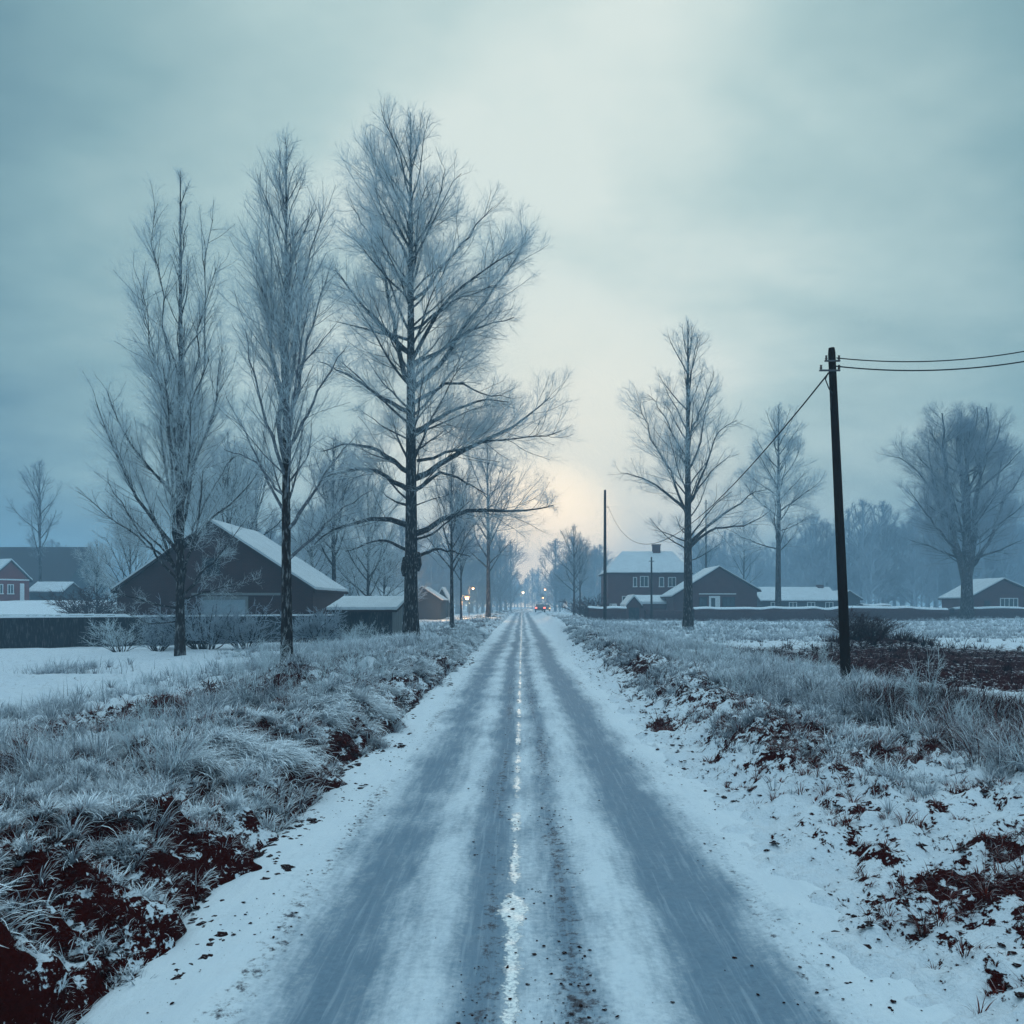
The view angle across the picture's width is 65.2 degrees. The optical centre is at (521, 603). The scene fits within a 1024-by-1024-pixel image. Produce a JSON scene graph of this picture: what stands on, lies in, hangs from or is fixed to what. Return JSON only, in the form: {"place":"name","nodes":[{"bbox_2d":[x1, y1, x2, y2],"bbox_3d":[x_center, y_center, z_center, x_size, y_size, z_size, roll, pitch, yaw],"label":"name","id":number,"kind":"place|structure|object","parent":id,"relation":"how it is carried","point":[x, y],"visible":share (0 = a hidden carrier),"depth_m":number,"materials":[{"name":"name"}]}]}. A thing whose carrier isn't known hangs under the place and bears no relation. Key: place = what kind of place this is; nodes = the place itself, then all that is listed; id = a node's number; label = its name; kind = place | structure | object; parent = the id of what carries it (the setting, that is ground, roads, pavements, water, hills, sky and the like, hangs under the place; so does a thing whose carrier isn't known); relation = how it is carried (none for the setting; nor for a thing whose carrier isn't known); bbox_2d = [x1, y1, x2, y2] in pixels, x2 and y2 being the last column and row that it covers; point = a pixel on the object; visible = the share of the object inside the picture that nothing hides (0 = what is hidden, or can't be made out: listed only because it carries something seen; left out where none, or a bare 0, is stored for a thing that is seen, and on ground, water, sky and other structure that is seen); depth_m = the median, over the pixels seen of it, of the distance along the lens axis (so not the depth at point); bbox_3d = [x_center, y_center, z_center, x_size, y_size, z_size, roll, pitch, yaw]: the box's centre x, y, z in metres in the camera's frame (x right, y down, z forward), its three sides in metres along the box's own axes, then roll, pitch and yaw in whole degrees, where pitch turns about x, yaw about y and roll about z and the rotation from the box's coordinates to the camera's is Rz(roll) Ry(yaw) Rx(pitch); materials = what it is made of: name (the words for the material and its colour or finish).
{"place":"outdoors","nodes":[
{"label":"outdoors","id":0,"kind":"place"},
{"bbox_2d":[0,600,1023,1023],"bbox_3d":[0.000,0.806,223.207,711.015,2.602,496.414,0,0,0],"label":"ground","id":1,"kind":"structure","parent":0,"point":[816,854],"depth_m":6.27,"materials":[{"name":"white snow"}]},
{"bbox_2d":[0,558,32,600],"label":"red house","id":2,"kind":"structure","parent":1,"relation":"on","point":[15,578],"depth_m":93.39,"materials":[{"name":"wood"}]},
{"bbox_2d":[0,584,3,593],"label":"window","id":3,"kind":"structure","parent":2,"relation":"in","point":[1,585],"depth_m":92.33,"materials":[{"name":"white paint"}]},
{"bbox_2d":[7,584,14,593],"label":"window","id":4,"kind":"structure","parent":2,"relation":"in","point":[10,587],"depth_m":93.12,"materials":[{"name":"white paint"}]},
{"bbox_2d":[20,583,23,599],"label":"door","id":5,"kind":"structure","parent":2,"relation":"in","point":[21,584],"depth_m":94.20,"materials":[{"name":"white paint"}]},
{"bbox_2d":[2,457,62,581],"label":"bare tree","id":6,"kind":"object","parent":1,"relation":"on","point":[39,482],"visible":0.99,"depth_m":104.87,"materials":[{"name":"grey plant"}]},
{"bbox_2d":[0,547,110,600],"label":"dark barn","id":7,"kind":"structure","parent":1,"relation":"on","point":[61,564],"depth_m":121.88,"materials":[{"name":"wood"}]},
{"bbox_2d":[29,581,83,599],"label":"cottage","id":8,"kind":"structure","parent":1,"relation":"on","point":[37,588],"depth_m":98.51,"materials":[{"name":"tile"}]},
{"bbox_2d":[0,614,132,618],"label":"rail fence","id":9,"kind":"object","parent":1,"relation":"on","point":[68,614],"visible":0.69,"depth_m":41.66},
{"bbox_2d":[36,582,117,615],"bbox_3d":[-33.422,-0.144,61.808,6.552,3.808,7.524,0,0,33],"label":"shrub","id":10,"kind":"object","parent":1,"relation":"on","point":[86,606],"visible":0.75,"depth_m":61.13,"materials":[{"name":"grey plant"}]},
{"bbox_2d":[71,539,115,615],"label":"bare tree","id":11,"kind":"object","parent":1,"relation":"on","point":[96,567],"visible":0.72,"depth_m":65.75,"materials":[{"name":"grey plant"}]},
{"bbox_2d":[81,615,164,651],"bbox_3d":[-15.977,1.174,31.689,3.443,1.573,2.723,0,0,38],"label":"shrub","id":12,"kind":"object","parent":1,"relation":"on","point":[110,638],"visible":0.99,"depth_m":31.81,"materials":[{"name":"grey plant"}]},
{"bbox_2d":[88,503,161,600],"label":"bare tree","id":13,"kind":"object","parent":1,"relation":"on","point":[130,561],"visible":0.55,"depth_m":57.39,"materials":[{"name":"grey plant"}]},
{"bbox_2d":[135,617,190,650],"bbox_3d":[-14.607,1.176,32.511,2.043,1.569,2.542,0,0,-18],"label":"shrub","id":14,"kind":"object","parent":1,"relation":"on","point":[155,640],"visible":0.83,"depth_m":32.19,"materials":[{"name":"grey plant"}]},
{"bbox_2d":[63,165,271,655],"bbox_3d":[-13.296,-7.152,30.128,6.157,18.452,7.974,0,0,-37],"label":"poplar tree","id":15,"kind":"object","parent":1,"relation":"on","point":[186,438],"visible":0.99,"depth_m":29.38,"materials":[{"name":"grey plant"}]},
{"bbox_2d":[0,614,335,648],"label":"board fence","id":16,"kind":"object","parent":1,"relation":"on","point":[41,631],"visible":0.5,"depth_m":35.00,"materials":[{"name":"wood"}]},
{"bbox_2d":[136,585,257,649],"bbox_3d":[-13.526,0.574,33.288,4.622,2.852,3.715,0,0,35],"label":"shrub","id":17,"kind":"object","parent":1,"relation":"on","point":[194,633],"visible":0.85,"depth_m":33.17,"materials":[{"name":"grey plant"}]},
{"bbox_2d":[143,467,256,560],"bbox_3d":[-23.686,-4.244,59.895,7.090,12.468,6.971,0,0,31],"label":"bare tree","id":18,"kind":"object","parent":1,"relation":"on","point":[189,519],"visible":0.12,"depth_m":59.29,"materials":[{"name":"grey plant"}]},
{"bbox_2d":[170,427,280,544],"bbox_3d":[-21.111,-5.382,56.870,7.593,14.758,7.466,0,0,-40],"label":"bare tree","id":19,"kind":"object","parent":1,"relation":"on","point":[243,476],"visible":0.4,"depth_m":56.53,"materials":[{"name":"grey plant"}]},
{"bbox_2d":[110,519,347,617],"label":"barn","id":20,"kind":"structure","parent":1,"relation":"on","point":[255,553],"depth_m":46.00,"materials":[{"name":"wood"}]},
{"bbox_2d":[201,596,247,616],"bbox_3d":[-17.077,0.710,45.960,2.700,2.300,0.120,0,0,0],"label":"door","id":21,"kind":"structure","parent":20,"relation":"in","point":[243,600],"depth_m":45.94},
{"bbox_2d":[210,597,307,648],"bbox_3d":[-11.739,0.812,34.311,3.158,2.424,3.928,0,0,28],"label":"shrub","id":22,"kind":"object","parent":1,"relation":"on","point":[235,640],"visible":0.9,"depth_m":33.98,"materials":[{"name":"grey plant"}]},
{"bbox_2d":[224,446,299,543],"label":"bare tree","id":23,"kind":"object","parent":1,"relation":"on","point":[268,530],"visible":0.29,"depth_m":65.74,"materials":[{"name":"grey plant"}]},
{"bbox_2d":[195,124,383,662],"bbox_3d":[-6.359,-5.591,21.890,5.081,15.062,4.035,0,0,0],"label":"poplar tree","id":24,"kind":"object","parent":1,"relation":"on","point":[288,297],"visible":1,"depth_m":21.65,"materials":[{"name":"grey plant"}]},
{"bbox_2d":[268,604,347,643],"bbox_3d":[-9.539,1.000,37.135,3.571,2.090,3.646,0,0,-36],"label":"shrub","id":25,"kind":"object","parent":1,"relation":"on","point":[323,626],"visible":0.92,"depth_m":36.60,"materials":[{"name":"grey plant"}]},
{"bbox_2d":[259,496,359,590],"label":"bare tree","id":26,"kind":"object","parent":1,"relation":"on","point":[310,557],"visible":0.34,"depth_m":71.65,"materials":[{"name":"grey plant"}]},
{"bbox_2d":[294,431,378,581],"bbox_3d":[-14.477,-5.718,62.186,7.752,15.561,9.908,0,0,5],"label":"bare tree","id":27,"kind":"object","parent":1,"relation":"on","point":[328,502],"visible":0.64,"depth_m":61.82,"materials":[{"name":"grey plant"}]},
{"bbox_2d":[320,539,382,595],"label":"bare tree","id":28,"kind":"object","parent":1,"relation":"on","point":[350,593],"visible":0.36,"depth_m":84.38,"materials":[{"name":"grey plant"}]},
{"bbox_2d":[335,619,373,640],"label":"shrub","id":29,"kind":"object","parent":1,"relation":"on","point":[358,631],"visible":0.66,"depth_m":37.66,"materials":[{"name":"grey plant"}]},
{"bbox_2d":[319,471,405,595],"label":"bare tree","id":30,"kind":"object","parent":1,"relation":"on","point":[374,509],"visible":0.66,"depth_m":65.52,"materials":[{"name":"grey plant"}]},
{"bbox_2d":[326,596,403,639],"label":"shed","id":31,"kind":"structure","parent":1,"relation":"on","point":[380,612],"depth_m":41.00,"materials":[{"name":"wood"}]},
{"bbox_2d":[357,587,403,621],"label":"hazy barn","id":32,"kind":"structure","parent":1,"relation":"on","point":[381,589],"depth_m":85.01,"materials":[{"name":"tile"}]},
{"bbox_2d":[347,544,421,595],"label":"bare tree","id":33,"kind":"object","parent":1,"relation":"on","point":[396,558],"visible":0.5,"depth_m":77.88,"materials":[{"name":"grey plant"}]},
{"bbox_2d":[418,586,448,619],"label":"grey barn","id":34,"kind":"structure","parent":1,"relation":"on","point":[432,606],"depth_m":96.00,"materials":[{"name":"wood"}]},
{"bbox_2d":[297,92,582,635],"bbox_3d":[-3.949,-11.458,39.379,14.233,26.399,8.599,0,0,-9],"label":"bare tree","id":35,"kind":"object","parent":1,"relation":"on","point":[411,564],"visible":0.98,"depth_m":38.77,"materials":[{"name":"grey plant"}]},
{"bbox_2d":[439,587,449,616],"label":"white roofed hut","id":36,"kind":"object","parent":1,"relation":"on","point":[443,591],"visible":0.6,"depth_m":112.00,"materials":[{"name":"tile"}]},
{"bbox_2d":[417,459,496,626],"bbox_3d":[-4.512,-4.157,52.948,6.470,11.686,5.062,0,0,1],"label":"bare tree","id":37,"kind":"object","parent":1,"relation":"on","point":[450,566],"visible":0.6,"depth_m":52.90,"materials":[{"name":"grey plant"}]},
{"bbox_2d":[439,504,479,619],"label":"bare tree","id":38,"kind":"object","parent":1,"relation":"on","point":[464,556],"visible":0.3,"depth_m":83.90,"materials":[{"name":"grey plant"}]},
{"bbox_2d":[449,435,525,617],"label":"bare tree","id":39,"kind":"object","parent":1,"relation":"on","point":[488,603],"visible":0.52,"depth_m":97.94,"materials":[{"name":"grey plant"}]},
{"bbox_2d":[0,623,1023,1020],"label":"brown grass","id":40,"kind":"structure","parent":1,"relation":"on","point":[958,691],"depth_m":9.55,"materials":[{"name":"brown plant"}]},
{"bbox_2d":[0,639,1023,1023],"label":"soil clods","id":41,"kind":"object","parent":1,"relation":"on","point":[202,897],"visible":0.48,"depth_m":5.26,"materials":[{"name":"brown soil"}]},
{"bbox_2d":[46,490,1023,613],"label":"distant wood","id":42,"kind":"object","parent":1,"relation":"on","point":[862,571],"visible":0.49,"depth_m":160.59,"materials":[{"name":"grey plant"}]},
{"bbox_2d":[535,604,544,611],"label":"car","id":43,"kind":"object","parent":1,"relation":"on","point":[539,606],"visible":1,"depth_m":140.39,"materials":[{"name":"paint"}]},
{"bbox_2d":[552,523,595,615],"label":"bare tree","id":44,"kind":"object","parent":1,"relation":"on","point":[574,565],"visible":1,"depth_m":119.97,"materials":[{"name":"grey plant"}]},
{"bbox_2d":[564,538,598,614],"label":"bare tree","id":45,"kind":"object","parent":1,"relation":"on","point":[581,572],"visible":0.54,"depth_m":131.87,"materials":[{"name":"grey plant"}]},
{"bbox_2d":[555,593,612,616],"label":"shrub","id":46,"kind":"object","parent":1,"relation":"on","point":[580,608],"visible":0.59,"depth_m":95.24,"materials":[{"name":"grey plant"}]},
{"bbox_2d":[603,490,606,620],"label":"utility pole","id":47,"kind":"object","parent":1,"relation":"on","point":[604,586],"visible":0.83,"depth_m":75.89,"materials":[{"name":"black wood"}]},
{"bbox_2d":[587,606,626,620],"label":"hedge","id":48,"kind":"object","parent":1,"relation":"on","point":[613,612],"visible":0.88,"depth_m":87.33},
{"bbox_2d":[620,594,642,620],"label":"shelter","id":49,"kind":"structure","parent":1,"relation":"on","point":[632,603],"depth_m":90.00,"materials":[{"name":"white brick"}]},
{"bbox_2d":[629,608,638,620],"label":"door","id":50,"kind":"structure","parent":49,"relation":"in","point":[633,612],"depth_m":89.97,"materials":[{"name":"grey"}]},
{"bbox_2d":[598,544,692,605],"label":"brick house","id":51,"kind":"structure","parent":1,"relation":"on","point":[628,572],"depth_m":104.00,"materials":[{"name":"brick"}]},
{"bbox_2d":[633,577,636,586],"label":"window","id":52,"kind":"structure","parent":51,"relation":"in","point":[634,578],"depth_m":103.96,"materials":[{"name":"grey glass"}]},
{"bbox_2d":[640,576,648,586],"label":"window","id":53,"kind":"structure","parent":51,"relation":"in","point":[644,580],"depth_m":103.99,"materials":[{"name":"white glass"}]},
{"bbox_2d":[659,577,664,586],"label":"window","id":54,"kind":"structure","parent":51,"relation":"in","point":[661,579],"depth_m":103.96,"materials":[{"name":"grey glass"}]},
{"bbox_2d":[668,577,675,586],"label":"window","id":55,"kind":"structure","parent":51,"relation":"in","point":[671,580],"depth_m":103.99,"materials":[{"name":"white glass"}]},
{"bbox_2d":[635,595,665,618],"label":"lean to","id":56,"kind":"object","parent":1,"relation":"on","point":[659,603],"visible":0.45,"depth_m":97.00,"materials":[{"name":"white brick"}]},
{"bbox_2d":[649,557,653,620],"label":"utility pole","id":57,"kind":"object","parent":1,"relation":"on","point":[651,602],"visible":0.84,"depth_m":86.92,"materials":[{"name":"brown wood"}]},
{"bbox_2d":[644,609,682,620],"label":"hedge","id":58,"kind":"object","parent":1,"relation":"on","point":[673,615],"visible":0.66,"depth_m":87.41,"materials":[{"name":"grey plant"}]},
{"bbox_2d":[605,314,781,629],"bbox_3d":[13.053,-9.364,57.273,13.256,22.700,7.416,0,0,-9],"label":"bare tree","id":59,"kind":"object","parent":1,"relation":"on","point":[690,542],"visible":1,"depth_m":56.86,"materials":[{"name":"grey plant"}]},
{"bbox_2d":[705,500,706,567],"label":"utility pole","id":60,"kind":"object","parent":1,"relation":"on","point":[706,537],"visible":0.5,"depth_m":111.94,"materials":[{"name":"wood"}]},
{"bbox_2d":[692,533,725,574],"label":"bare tree","id":61,"kind":"object","parent":1,"relation":"on","point":[710,555],"visible":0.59,"depth_m":169.60,"materials":[{"name":"grey plant"}]},
{"bbox_2d":[660,565,761,610],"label":"gabled house","id":62,"kind":"structure","parent":1,"relation":"on","point":[717,586],"depth_m":92.00,"materials":[{"name":"brown wood"}]},
{"bbox_2d":[699,597,707,606],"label":"window","id":63,"kind":"structure","parent":62,"relation":"in","point":[702,600],"depth_m":91.99,"materials":[{"name":"grey glass"}]},
{"bbox_2d":[709,596,719,606],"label":"door","id":64,"kind":"structure","parent":62,"relation":"in","point":[714,601],"depth_m":91.95,"materials":[{"name":"white paint"}]},
{"bbox_2d":[722,597,735,606],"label":"window","id":65,"kind":"structure","parent":62,"relation":"in","point":[726,601],"depth_m":91.99,"materials":[{"name":"grey glass"}]},
{"bbox_2d":[721,520,766,582],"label":"bare tree","id":66,"kind":"object","parent":1,"relation":"on","point":[745,565],"visible":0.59,"depth_m":149.70,"materials":[{"name":"grey plant"}]},
{"bbox_2d":[723,402,828,605],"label":"bare tree","id":67,"kind":"object","parent":1,"relation":"on","point":[778,483],"visible":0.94,"depth_m":88.74,"materials":[{"name":"grey plant"}]},
{"bbox_2d":[757,585,837,607],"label":"long bungalow","id":68,"kind":"object","parent":1,"relation":"on","point":[822,596],"visible":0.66,"depth_m":110.72,"materials":[{"name":"tile"}]},
{"bbox_2d":[789,602,796,606],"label":"window","id":69,"kind":"structure","parent":68,"relation":"in","point":[791,604],"depth_m":109.99,"materials":[{"name":"white glass"}]},
{"bbox_2d":[807,602,814,605],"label":"window","id":70,"kind":"structure","parent":68,"relation":"in","point":[808,603],"depth_m":109.99,"materials":[{"name":"grey glass"}]},
{"bbox_2d":[825,602,832,607],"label":"window","id":71,"kind":"structure","parent":68,"relation":"in","point":[827,604],"depth_m":109.99,"materials":[{"name":"grey glass"}]},
{"bbox_2d":[693,606,949,621],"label":"hedge","id":72,"kind":"object","parent":1,"relation":"on","point":[816,613],"visible":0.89,"depth_m":85.39,"materials":[{"name":"grey plant"}]},
{"bbox_2d":[819,347,850,682],"bbox_3d":[5.945,-1.402,15.191,0.649,6.930,0.204,0,0,0],"label":"utility pole","id":73,"kind":"object","parent":1,"relation":"on","point":[844,635],"visible":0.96,"depth_m":15.13,"materials":[{"name":"black wood"}]},
{"bbox_2d":[609,372,828,543],"bbox_3d":[7.030,-6.101,45.601,0.026,6.256,60.853,0,0,2],"label":"power cable","id":74,"kind":"object","parent":73,"relation":"attached to","point":[753,462],"visible":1,"depth_m":20.16,"materials":[{"name":"black metal"}]},
{"bbox_2d":[836,361,1023,370],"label":"power cable","id":75,"kind":"object","parent":73,"relation":"attached to","point":[931,370],"visible":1,"depth_m":15.09,"materials":[{"name":"black metal"}]},
{"bbox_2d":[836,351,1023,361],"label":"power cable","id":76,"kind":"object","parent":73,"relation":"attached to","point":[931,361],"visible":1,"depth_m":15.09,"materials":[{"name":"black metal"}]},
{"bbox_2d":[833,590,862,605],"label":"annex","id":77,"kind":"object","parent":1,"relation":"on","point":[854,599],"visible":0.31,"depth_m":112.00,"materials":[{"name":"wood"}]},
{"bbox_2d":[824,606,895,637],"bbox_3d":[13.937,0.792,33.333,2.867,1.444,3.293,0,0,-25],"label":"shrub","id":78,"kind":"object","parent":1,"relation":"on","point":[860,626],"visible":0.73,"depth_m":33.08,"materials":[{"name":"plant"}]},
{"bbox_2d":[857,603,891,605],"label":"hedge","id":79,"kind":"object","parent":1,"relation":"on","point":[880,604],"visible":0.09,"depth_m":103.09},
{"bbox_2d":[849,615,907,636],"bbox_3d":[14.891,0.925,33.710,2.694,1.182,2.346,0,0,14],"label":"shrub","id":80,"kind":"object","parent":1,"relation":"on","point":[887,629],"visible":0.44,"depth_m":33.52,"materials":[{"name":"plant"}]},
{"bbox_2d":[873,400,1023,619],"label":"bare tree","id":81,"kind":"object","parent":1,"relation":"on","point":[966,453],"visible":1,"depth_m":87.52,"materials":[{"name":"grey plant"}]},
{"bbox_2d":[938,577,1023,610],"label":"cottage","id":82,"kind":"structure","parent":1,"relation":"on","point":[1003,591],"depth_m":97.00,"materials":[{"name":"red brick"}]},
{"bbox_2d":[984,601,989,606],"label":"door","id":83,"kind":"structure","parent":82,"relation":"in","point":[986,603],"depth_m":96.95,"materials":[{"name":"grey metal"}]},
{"bbox_2d":[1000,598,1017,606],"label":"window","id":84,"kind":"structure","parent":82,"relation":"in","point":[1003,601],"depth_m":97.00,"materials":[{"name":"grey glass"}]},
{"bbox_2d":[949,606,1023,618],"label":"hedge","id":85,"kind":"object","parent":1,"relation":"on","point":[991,612],"visible":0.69,"depth_m":91.46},
{"bbox_2d":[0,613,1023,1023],"bbox_3d":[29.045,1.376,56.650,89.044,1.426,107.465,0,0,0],"label":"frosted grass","id":86,"kind":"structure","parent":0,"point":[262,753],"depth_m":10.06,"materials":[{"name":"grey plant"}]},
{"bbox_2d":[0,0,1023,606],"label":"sky","id":87,"kind":"structure","parent":0,"point":[795,180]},
{"bbox_2d":[76,610,955,1023],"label":"road","id":88,"kind":"structure","parent":0,"point":[404,902],"depth_m":5.38,"materials":[{"name":"white snow"}]}
]}

